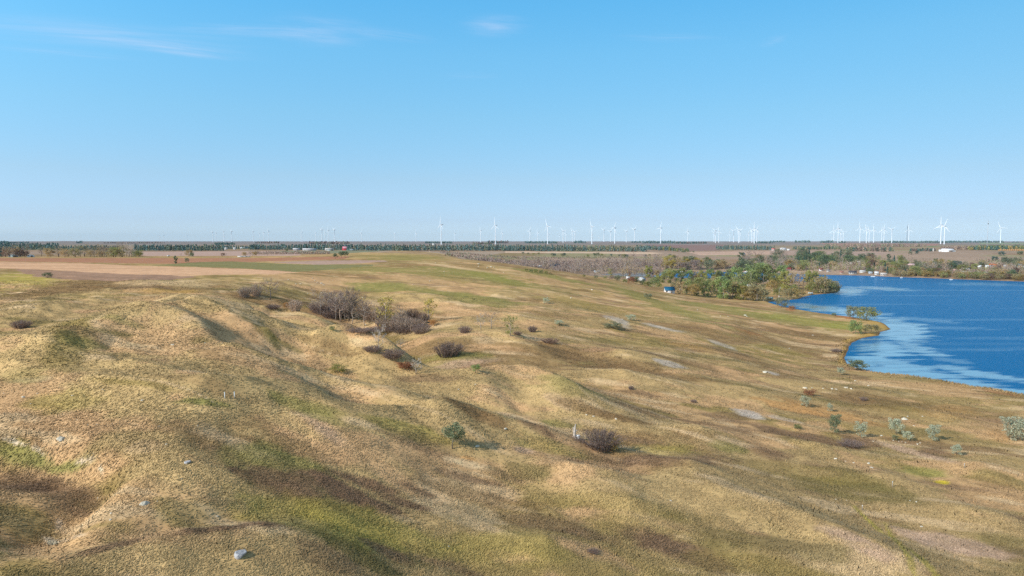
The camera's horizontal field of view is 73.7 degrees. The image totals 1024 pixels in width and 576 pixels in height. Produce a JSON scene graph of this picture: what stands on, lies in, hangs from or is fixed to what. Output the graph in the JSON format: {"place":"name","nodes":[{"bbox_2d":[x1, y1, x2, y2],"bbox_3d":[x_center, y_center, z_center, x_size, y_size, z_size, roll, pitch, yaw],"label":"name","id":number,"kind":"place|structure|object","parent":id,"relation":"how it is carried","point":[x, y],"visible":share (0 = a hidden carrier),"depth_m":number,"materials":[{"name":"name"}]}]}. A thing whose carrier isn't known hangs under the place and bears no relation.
{"place":"outdoors","nodes":[
{"label":"outdoors","id":0,"kind":"place"},
{"bbox_2d":[0,241,1023,575],"bbox_3d":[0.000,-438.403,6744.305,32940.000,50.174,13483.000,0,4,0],"label":"prairie ground","id":1,"kind":"structure","parent":0,"point":[404,277],"depth_m":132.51,"materials":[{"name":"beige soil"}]},
{"bbox_2d":[5,319,35,328],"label":"bare shrub","id":2,"kind":"object","parent":1,"relation":"on","point":[21,323],"visible":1,"depth_m":186.06,"materials":[{"name":"brown plant"}]},
{"bbox_2d":[42,248,55,256],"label":"leafy tree","id":3,"kind":"object","parent":1,"relation":"on","point":[46,252],"visible":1,"depth_m":787.24,"materials":[{"name":"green plant"}]},
{"bbox_2d":[68,248,80,255],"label":"leafy tree","id":4,"kind":"object","parent":1,"relation":"on","point":[75,252],"visible":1,"depth_m":786.28,"materials":[{"name":"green plant"}]},
{"bbox_2d":[113,246,128,255],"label":"leafy tree","id":5,"kind":"object","parent":1,"relation":"on","point":[122,252],"visible":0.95,"depth_m":786.20,"materials":[{"name":"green plant"}]},
{"bbox_2d":[234,549,246,559],"bbox_3d":[-24.750,24.371,62.119,0.963,0.836,1.331,5,-1,9],"label":"boulder","id":6,"kind":"object","parent":1,"relation":"on","point":[239,554],"visible":0.99,"depth_m":61.75,"materials":[{"name":"stone"}]},
{"bbox_2d":[237,286,252,297],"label":"bare shrub","id":7,"kind":"object","parent":1,"relation":"on","point":[246,292],"visible":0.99,"depth_m":274.85,"materials":[{"name":"brown plant"}]},
{"bbox_2d":[248,283,261,296],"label":"bare shrub","id":8,"kind":"object","parent":1,"relation":"on","point":[255,292],"visible":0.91,"depth_m":281.12,"materials":[{"name":"brown plant"}]},
{"bbox_2d":[260,278,278,299],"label":"bare tree","id":9,"kind":"object","parent":1,"relation":"on","point":[269,287],"visible":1,"depth_m":279.19,"materials":[{"name":"brown plant"}]},
{"bbox_2d":[285,298,303,310],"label":"bare shrub","id":10,"kind":"object","parent":1,"relation":"on","point":[293,306],"visible":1,"depth_m":231.52,"materials":[{"name":"brown plant"}]},
{"bbox_2d":[310,288,326,312],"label":"bare tree","id":11,"kind":"object","parent":1,"relation":"on","point":[320,305],"visible":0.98,"depth_m":269.65,"materials":[{"name":"brown plant"}]},
{"bbox_2d":[308,302,328,313],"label":"bare shrub","id":12,"kind":"object","parent":1,"relation":"on","point":[313,309],"visible":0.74,"depth_m":271.40,"materials":[{"name":"brown plant"}]},
{"bbox_2d":[317,308,340,318],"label":"bare shrub","id":13,"kind":"object","parent":1,"relation":"on","point":[328,315],"visible":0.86,"depth_m":267.89,"materials":[{"name":"brown plant"}]},
{"bbox_2d":[324,289,344,319],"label":"bare tree","id":14,"kind":"object","parent":1,"relation":"on","point":[333,303],"visible":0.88,"depth_m":266.92,"materials":[{"name":"brown plant"}]},
{"bbox_2d":[325,363,348,372],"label":"leafy bush","id":15,"kind":"object","parent":1,"relation":"on","point":[336,367],"visible":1,"depth_m":141.13,"materials":[{"name":"green plant"}]},
{"bbox_2d":[329,290,348,320],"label":"bare tree","id":16,"kind":"object","parent":1,"relation":"on","point":[338,305],"visible":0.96,"depth_m":266.36,"materials":[{"name":"brown plant"}]},
{"bbox_2d":[334,294,354,320],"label":"bare tree","id":17,"kind":"object","parent":1,"relation":"on","point":[342,306],"visible":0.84,"depth_m":266.47,"materials":[{"name":"brown plant"}]},
{"bbox_2d":[340,294,357,320],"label":"bare tree","id":18,"kind":"object","parent":1,"relation":"on","point":[350,304],"visible":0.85,"depth_m":267.61,"materials":[{"name":"brown plant"}]},
{"bbox_2d":[345,327,374,332],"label":"bare shrub","id":19,"kind":"object","parent":1,"relation":"on","point":[356,330],"visible":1,"depth_m":157.10,"materials":[{"name":"brown plant"}]},
{"bbox_2d":[354,300,370,325],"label":"bare tree","id":20,"kind":"object","parent":1,"relation":"on","point":[362,310],"visible":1,"depth_m":263.67,"materials":[{"name":"brown plant"}]},
{"bbox_2d":[360,310,378,320],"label":"bare shrub","id":21,"kind":"object","parent":1,"relation":"on","point":[368,317],"visible":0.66,"depth_m":267.19,"materials":[{"name":"brown plant"}]},
{"bbox_2d":[362,344,383,352],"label":"bare shrub","id":22,"kind":"object","parent":1,"relation":"on","point":[374,349],"visible":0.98,"depth_m":149.35,"materials":[{"name":"brown plant"}]},
{"bbox_2d":[372,326,386,351],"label":"bare tree","id":23,"kind":"object","parent":1,"relation":"on","point":[380,332],"visible":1,"depth_m":149.79,"materials":[{"name":"grey plant"}]},
{"bbox_2d":[365,326,394,331],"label":"bare shrub","id":24,"kind":"object","parent":1,"relation":"on","point":[380,328],"visible":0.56,"depth_m":253.11,"materials":[{"name":"brown plant"}]},
{"bbox_2d":[375,296,394,326],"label":"leafy tree","id":25,"kind":"object","parent":1,"relation":"on","point":[386,312],"visible":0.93,"depth_m":257.73,"materials":[{"name":"green plant"}]},
{"bbox_2d":[371,315,402,326],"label":"bare shrub","id":26,"kind":"object","parent":1,"relation":"on","point":[390,318],"visible":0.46,"depth_m":256.20,"materials":[{"name":"brown plant"}]},
{"bbox_2d":[0,242,775,251],"bbox_3d":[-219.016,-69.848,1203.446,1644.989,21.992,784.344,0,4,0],"label":"evergreen shelterbelt","id":27,"kind":"object","parent":1,"relation":"on","point":[167,247],"visible":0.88,"depth_m":1374.53,"materials":[{"name":"green plant"}]},
{"bbox_2d":[376,319,399,329],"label":"bare shrub","id":28,"kind":"object","parent":1,"relation":"on","point":[384,324],"visible":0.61,"depth_m":253.85,"materials":[{"name":"brown plant"}]},
{"bbox_2d":[379,348,406,358],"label":"bare shrub","id":29,"kind":"object","parent":1,"relation":"on","point":[388,354],"visible":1,"depth_m":148.34,"materials":[{"name":"brown plant"}]},
{"bbox_2d":[386,325,413,333],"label":"bare shrub","id":30,"kind":"object","parent":1,"relation":"on","point":[401,330],"visible":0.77,"depth_m":245.38,"materials":[{"name":"brown plant"}]},
{"bbox_2d":[397,361,414,367],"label":"leafy bush","id":31,"kind":"object","parent":1,"relation":"on","point":[404,364],"visible":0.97,"depth_m":145.62,"materials":[{"name":"brown plant"}]},
{"bbox_2d":[394,317,422,328],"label":"bare shrub","id":32,"kind":"object","parent":1,"relation":"on","point":[409,321],"visible":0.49,"depth_m":251.22,"materials":[{"name":"brown plant"}]},
{"bbox_2d":[405,308,419,319],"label":"bare shrub","id":33,"kind":"object","parent":1,"relation":"on","point":[415,314],"visible":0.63,"depth_m":265.53,"materials":[{"name":"brown plant"}]},
{"bbox_2d":[418,312,429,322],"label":"bare shrub","id":34,"kind":"object","parent":1,"relation":"on","point":[420,316],"visible":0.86,"depth_m":259.67,"materials":[{"name":"brown plant"}]},
{"bbox_2d":[421,298,437,322],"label":"leafy tree","id":35,"kind":"object","parent":1,"relation":"on","point":[427,307],"visible":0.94,"depth_m":261.25,"materials":[{"name":"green plant"}]},
{"bbox_2d":[430,341,466,357],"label":"bare shrub","id":36,"kind":"object","parent":1,"relation":"on","point":[447,352],"visible":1,"depth_m":191.47,"materials":[{"name":"brown plant"}]},
{"bbox_2d":[441,421,465,448],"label":"silver shrub","id":37,"kind":"object","parent":1,"relation":"on","point":[455,428],"visible":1,"depth_m":98.77,"materials":[{"name":"green plant"}]},
{"bbox_2d":[249,251,668,271],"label":"hillside brush","id":38,"kind":"object","parent":1,"relation":"on","point":[470,257],"visible":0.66,"depth_m":1067.83,"materials":[{"name":"green plant"}]},
{"bbox_2d":[457,326,472,333],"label":"bare shrub","id":39,"kind":"object","parent":1,"relation":"on","point":[464,330],"visible":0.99,"depth_m":225.03,"materials":[{"name":"brown plant"}]},
{"bbox_2d":[0,240,1018,244],"bbox_3d":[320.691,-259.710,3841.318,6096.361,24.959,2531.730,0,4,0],"label":"distant woodland","id":40,"kind":"object","parent":1,"relation":"on","point":[488,242],"visible":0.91,"depth_m":3609.00,"materials":[{"name":"green plant"}]},
{"bbox_2d":[502,315,517,335],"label":"leafy tree","id":41,"kind":"object","parent":1,"relation":"on","point":[510,331],"visible":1,"depth_m":212.60,"materials":[{"name":"green plant"}]},
{"bbox_2d":[540,337,561,343],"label":"bare shrub","id":42,"kind":"object","parent":1,"relation":"on","point":[551,341],"visible":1,"depth_m":214.76,"materials":[{"name":"brown plant"}]},
{"bbox_2d":[585,547,600,554],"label":"bare shrub","id":43,"kind":"object","parent":1,"relation":"on","point":[595,552],"visible":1,"depth_m":75.62,"materials":[{"name":"brown plant"}]},
{"bbox_2d":[572,426,625,451],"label":"bare shrub","id":44,"kind":"object","parent":1,"relation":"on","point":[601,442],"visible":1,"depth_m":111.33,"materials":[{"name":"brown plant"}]},
{"bbox_2d":[603,321,622,328],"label":"leafy bush","id":45,"kind":"object","parent":1,"relation":"on","point":[615,324],"visible":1,"depth_m":263.28,"materials":[{"name":"green plant"}]},
{"bbox_2d":[605,437,624,450],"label":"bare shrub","id":46,"kind":"object","parent":1,"relation":"on","point":[615,447],"visible":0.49,"depth_m":111.99,"materials":[{"name":"brown plant"}]},
{"bbox_2d":[643,265,652,277],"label":"leafy tree","id":47,"kind":"object","parent":1,"relation":"on","point":[647,270],"visible":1,"depth_m":821.35,"materials":[{"name":"green plant"}]},
{"bbox_2d":[649,277,661,287],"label":"leafy tree","id":48,"kind":"object","parent":1,"relation":"on","point":[653,281],"visible":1,"depth_m":539.35,"materials":[{"name":"green plant"}]},
{"bbox_2d":[663,287,674,293],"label":"shed","id":49,"kind":"structure","parent":1,"relation":"on","point":[669,289],"depth_m":507.29,"materials":[{"name":"blue paint"}]},
{"bbox_2d":[666,268,676,282],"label":"leafy tree","id":50,"kind":"object","parent":1,"relation":"on","point":[670,273],"visible":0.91,"depth_m":683.53,"materials":[{"name":"green plant"}]},
{"bbox_2d":[669,269,682,282],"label":"leafy tree","id":51,"kind":"object","parent":1,"relation":"on","point":[678,275],"visible":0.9,"depth_m":679.38,"materials":[{"name":"green plant"}]},
{"bbox_2d":[676,280,685,293],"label":"leafy tree","id":52,"kind":"object","parent":1,"relation":"on","point":[679,284],"visible":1,"depth_m":510.89,"materials":[{"name":"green plant"}]},
{"bbox_2d":[679,268,686,281],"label":"leafy tree","id":53,"kind":"object","parent":1,"relation":"on","point":[683,272],"visible":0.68,"depth_m":688.91,"materials":[{"name":"green plant"}]},
{"bbox_2d":[685,284,700,294],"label":"leafy tree","id":54,"kind":"object","parent":1,"relation":"on","point":[694,290],"visible":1,"depth_m":511.21,"materials":[{"name":"green plant"}]},
{"bbox_2d":[688,259,700,268],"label":"leafy tree","id":55,"kind":"object","parent":1,"relation":"on","point":[693,261],"visible":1,"depth_m":1048.17,"materials":[{"name":"grey plant"}]},
{"bbox_2d":[697,270,707,280],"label":"leafy tree","id":56,"kind":"object","parent":1,"relation":"on","point":[702,273],"visible":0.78,"depth_m":690.90,"materials":[{"name":"green plant"}]},
{"bbox_2d":[699,281,709,296],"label":"leafy tree","id":57,"kind":"object","parent":1,"relation":"on","point":[706,283],"visible":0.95,"depth_m":521.41,"materials":[{"name":"green plant"}]},
{"bbox_2d":[703,260,715,269],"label":"leafy tree","id":58,"kind":"object","parent":1,"relation":"on","point":[707,263],"visible":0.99,"depth_m":1048.64,"materials":[{"name":"green plant"}]},
{"bbox_2d":[703,279,716,296],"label":"leafy tree","id":59,"kind":"object","parent":1,"relation":"on","point":[709,289],"visible":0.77,"depth_m":529.14,"materials":[{"name":"green plant"}]},
{"bbox_2d":[712,277,722,295],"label":"leafy tree","id":60,"kind":"object","parent":1,"relation":"on","point":[716,278],"visible":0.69,"depth_m":528.03,"materials":[{"name":"green plant"}]},
{"bbox_2d":[714,276,729,298],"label":"leafy tree","id":61,"kind":"object","parent":1,"relation":"on","point":[723,280],"visible":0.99,"depth_m":521.91,"materials":[{"name":"green plant"}]},
{"bbox_2d":[716,259,730,268],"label":"leafy tree","id":62,"kind":"object","parent":1,"relation":"on","point":[721,262],"visible":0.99,"depth_m":1053.26,"materials":[{"name":"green plant"}]},
{"bbox_2d":[717,270,732,282],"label":"leafy tree","id":63,"kind":"object","parent":1,"relation":"on","point":[720,272],"visible":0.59,"depth_m":702.39,"materials":[{"name":"green plant"}]},
{"bbox_2d":[721,281,734,298],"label":"leafy tree","id":64,"kind":"object","parent":1,"relation":"on","point":[729,289],"visible":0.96,"depth_m":520.38,"materials":[{"name":"green plant"}]},
{"bbox_2d":[729,281,737,298],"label":"leafy tree","id":65,"kind":"object","parent":1,"relation":"on","point":[732,289],"visible":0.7,"depth_m":526.03,"materials":[{"name":"green plant"}]},
{"bbox_2d":[729,266,744,280],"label":"leafy tree","id":66,"kind":"object","parent":1,"relation":"on","point":[735,270],"visible":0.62,"depth_m":692.83,"materials":[{"name":"green plant"}]},
{"bbox_2d":[733,284,741,299],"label":"leafy tree","id":67,"kind":"object","parent":1,"relation":"on","point":[737,295],"visible":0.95,"depth_m":523.30,"materials":[{"name":"green plant"}]},
{"bbox_2d":[732,272,752,283],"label":"leafy tree","id":68,"kind":"object","parent":1,"relation":"on","point":[741,277],"visible":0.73,"depth_m":677.30,"materials":[{"name":"green plant"}]},
{"bbox_2d":[740,286,757,299],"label":"leafy tree","id":69,"kind":"object","parent":1,"relation":"on","point":[748,293],"visible":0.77,"depth_m":520.13,"materials":[{"name":"green plant"}]},
{"bbox_2d":[742,272,760,283],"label":"leafy tree","id":70,"kind":"object","parent":1,"relation":"on","point":[751,280],"visible":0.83,"depth_m":673.91,"materials":[{"name":"green plant"}]},
{"bbox_2d":[743,262,770,285],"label":"leafy tree","id":71,"kind":"object","parent":1,"relation":"on","point":[750,267],"visible":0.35,"depth_m":690.96,"materials":[{"name":"green plant"}]},
{"bbox_2d":[745,283,770,300],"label":"leafy tree","id":72,"kind":"object","parent":1,"relation":"on","point":[753,286],"visible":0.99,"depth_m":518.36,"materials":[{"name":"green plant"}]},
{"bbox_2d":[754,289,769,300],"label":"leafy tree","id":73,"kind":"object","parent":1,"relation":"on","point":[760,298],"visible":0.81,"depth_m":518.89,"materials":[{"name":"green plant"}]},
{"bbox_2d":[751,263,776,284],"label":"leafy tree","id":74,"kind":"object","parent":1,"relation":"on","point":[757,269],"visible":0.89,"depth_m":673.84,"materials":[{"name":"green plant"}]},
{"bbox_2d":[762,266,777,283],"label":"leafy tree","id":75,"kind":"object","parent":1,"relation":"on","point":[774,270],"visible":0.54,"depth_m":675.49,"materials":[{"name":"green plant"}]},
{"bbox_2d":[765,279,780,291],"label":"leafy tree","id":76,"kind":"object","parent":1,"relation":"on","point":[769,283],"visible":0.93,"depth_m":612.56,"materials":[{"name":"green plant"}]},
{"bbox_2d":[767,273,782,286],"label":"leafy tree","id":77,"kind":"object","parent":1,"relation":"on","point":[773,279],"visible":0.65,"depth_m":653.30,"materials":[{"name":"green plant"}]},
{"bbox_2d":[772,265,787,285],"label":"leafy tree","id":78,"kind":"object","parent":1,"relation":"on","point":[779,268],"visible":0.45,"depth_m":675.98,"materials":[{"name":"green plant"}]},
{"bbox_2d":[775,297,789,307],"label":"leafy bush","id":79,"kind":"object","parent":1,"relation":"on","point":[779,300],"visible":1,"depth_m":467.97,"materials":[{"name":"green plant"}]},
{"bbox_2d":[777,271,791,288],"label":"leafy tree","id":80,"kind":"object","parent":1,"relation":"on","point":[785,274],"visible":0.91,"depth_m":634.92,"materials":[{"name":"green plant"}]},
{"bbox_2d":[779,288,793,297],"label":"leafy tree","id":81,"kind":"object","parent":1,"relation":"on","point":[789,291],"visible":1,"depth_m":542.51,"materials":[{"name":"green plant"}]},
{"bbox_2d":[799,395,810,406],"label":"silver shrub","id":82,"kind":"object","parent":1,"relation":"on","point":[804,398],"visible":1,"depth_m":164.84,"materials":[{"name":"green plant"}]},
{"bbox_2d":[804,270,818,291],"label":"leafy tree","id":83,"kind":"object","parent":1,"relation":"on","point":[809,272],"visible":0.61,"depth_m":612.59,"materials":[{"name":"green plant"}]},
{"bbox_2d":[805,282,819,292],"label":"leafy tree","id":84,"kind":"object","parent":1,"relation":"on","point":[810,287],"visible":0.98,"depth_m":599.57,"materials":[{"name":"green plant"}]},
{"bbox_2d":[803,274,825,290],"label":"leafy tree","id":85,"kind":"object","parent":1,"relation":"on","point":[807,276],"visible":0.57,"depth_m":610.66,"materials":[{"name":"green plant"}]},
{"bbox_2d":[809,276,830,292],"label":"leafy tree","id":86,"kind":"object","parent":1,"relation":"on","point":[819,280],"visible":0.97,"depth_m":599.25,"materials":[{"name":"green plant"}]},
{"bbox_2d":[817,279,836,291],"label":"leafy tree","id":87,"kind":"object","parent":1,"relation":"on","point":[821,286],"visible":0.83,"depth_m":600.33,"materials":[{"name":"green plant"}]},
{"bbox_2d":[640,255,1023,274],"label":"shore brush","id":88,"kind":"object","parent":1,"relation":"on","point":[813,267],"visible":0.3,"depth_m":1012.45,"materials":[{"name":"plant"}]},
{"bbox_2d":[827,414,841,432],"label":"silver shrub","id":89,"kind":"object","parent":1,"relation":"on","point":[833,418],"visible":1,"depth_m":140.66,"materials":[{"name":"green plant"}]},
{"bbox_2d":[835,438,865,448],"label":"bare shrub","id":90,"kind":"object","parent":1,"relation":"on","point":[849,443],"visible":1,"depth_m":132.63,"materials":[{"name":"brown plant"}]},
{"bbox_2d":[846,305,858,317],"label":"leafy bush","id":91,"kind":"object","parent":1,"relation":"on","point":[850,307],"visible":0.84,"depth_m":400.95,"materials":[{"name":"green plant"}]},
{"bbox_2d":[848,320,863,333],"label":"leafy bush","id":92,"kind":"object","parent":1,"relation":"on","point":[854,327],"visible":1,"depth_m":333.95,"materials":[{"name":"green plant"}]},
{"bbox_2d":[847,359,869,368],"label":"silver shrub","id":93,"kind":"object","parent":1,"relation":"on","point":[861,362],"visible":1,"depth_m":239.05,"materials":[{"name":"green plant"}]},
{"bbox_2d":[853,421,867,436],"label":"silver shrub","id":94,"kind":"object","parent":1,"relation":"on","point":[862,426],"visible":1,"depth_m":139.66,"materials":[{"name":"green plant"}]},
{"bbox_2d":[856,306,882,320],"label":"leafy bush","id":95,"kind":"object","parent":1,"relation":"on","point":[869,310],"visible":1,"depth_m":390.81,"materials":[{"name":"green plant"}]},
{"bbox_2d":[863,324,882,332],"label":"leafy bush","id":96,"kind":"object","parent":1,"relation":"on","point":[868,326],"visible":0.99,"depth_m":336.08,"materials":[{"name":"green plant"}]},
{"bbox_2d":[888,418,904,430],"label":"silver shrub","id":97,"kind":"object","parent":1,"relation":"on","point":[894,422],"visible":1,"depth_m":143.98,"materials":[{"name":"green plant"}]},
{"bbox_2d":[792,243,1023,251],"bbox_3d":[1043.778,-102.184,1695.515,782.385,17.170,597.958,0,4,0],"label":"mixed shelterbelt","id":98,"kind":"object","parent":1,"relation":"on","point":[975,247],"visible":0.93,"depth_m":1549.90,"materials":[{"name":"green plant"}]},
{"bbox_2d":[902,430,913,440],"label":"silver shrub","id":99,"kind":"object","parent":1,"relation":"on","point":[909,433],"visible":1,"depth_m":140.22,"materials":[{"name":"green plant"}]},
{"bbox_2d":[925,424,941,439],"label":"silver shrub","id":100,"kind":"object","parent":1,"relation":"on","point":[934,431],"visible":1,"depth_m":141.06,"materials":[{"name":"green plant"}]},
{"bbox_2d":[950,444,961,454],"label":"silver shrub","id":101,"kind":"object","parent":1,"relation":"on","point":[958,448],"visible":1,"depth_m":129.84,"materials":[{"name":"green plant"}]},
{"bbox_2d":[999,416,1023,440],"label":"silver shrub","id":102,"kind":"object","parent":1,"relation":"on","point":[1018,424],"visible":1,"depth_m":144.31,"materials":[{"name":"green plant"}]},
{"bbox_2d":[0,0,1023,240],"label":"sky","id":103,"kind":"structure","parent":0,"point":[121,120],"materials":[{"name":"blue"}]},
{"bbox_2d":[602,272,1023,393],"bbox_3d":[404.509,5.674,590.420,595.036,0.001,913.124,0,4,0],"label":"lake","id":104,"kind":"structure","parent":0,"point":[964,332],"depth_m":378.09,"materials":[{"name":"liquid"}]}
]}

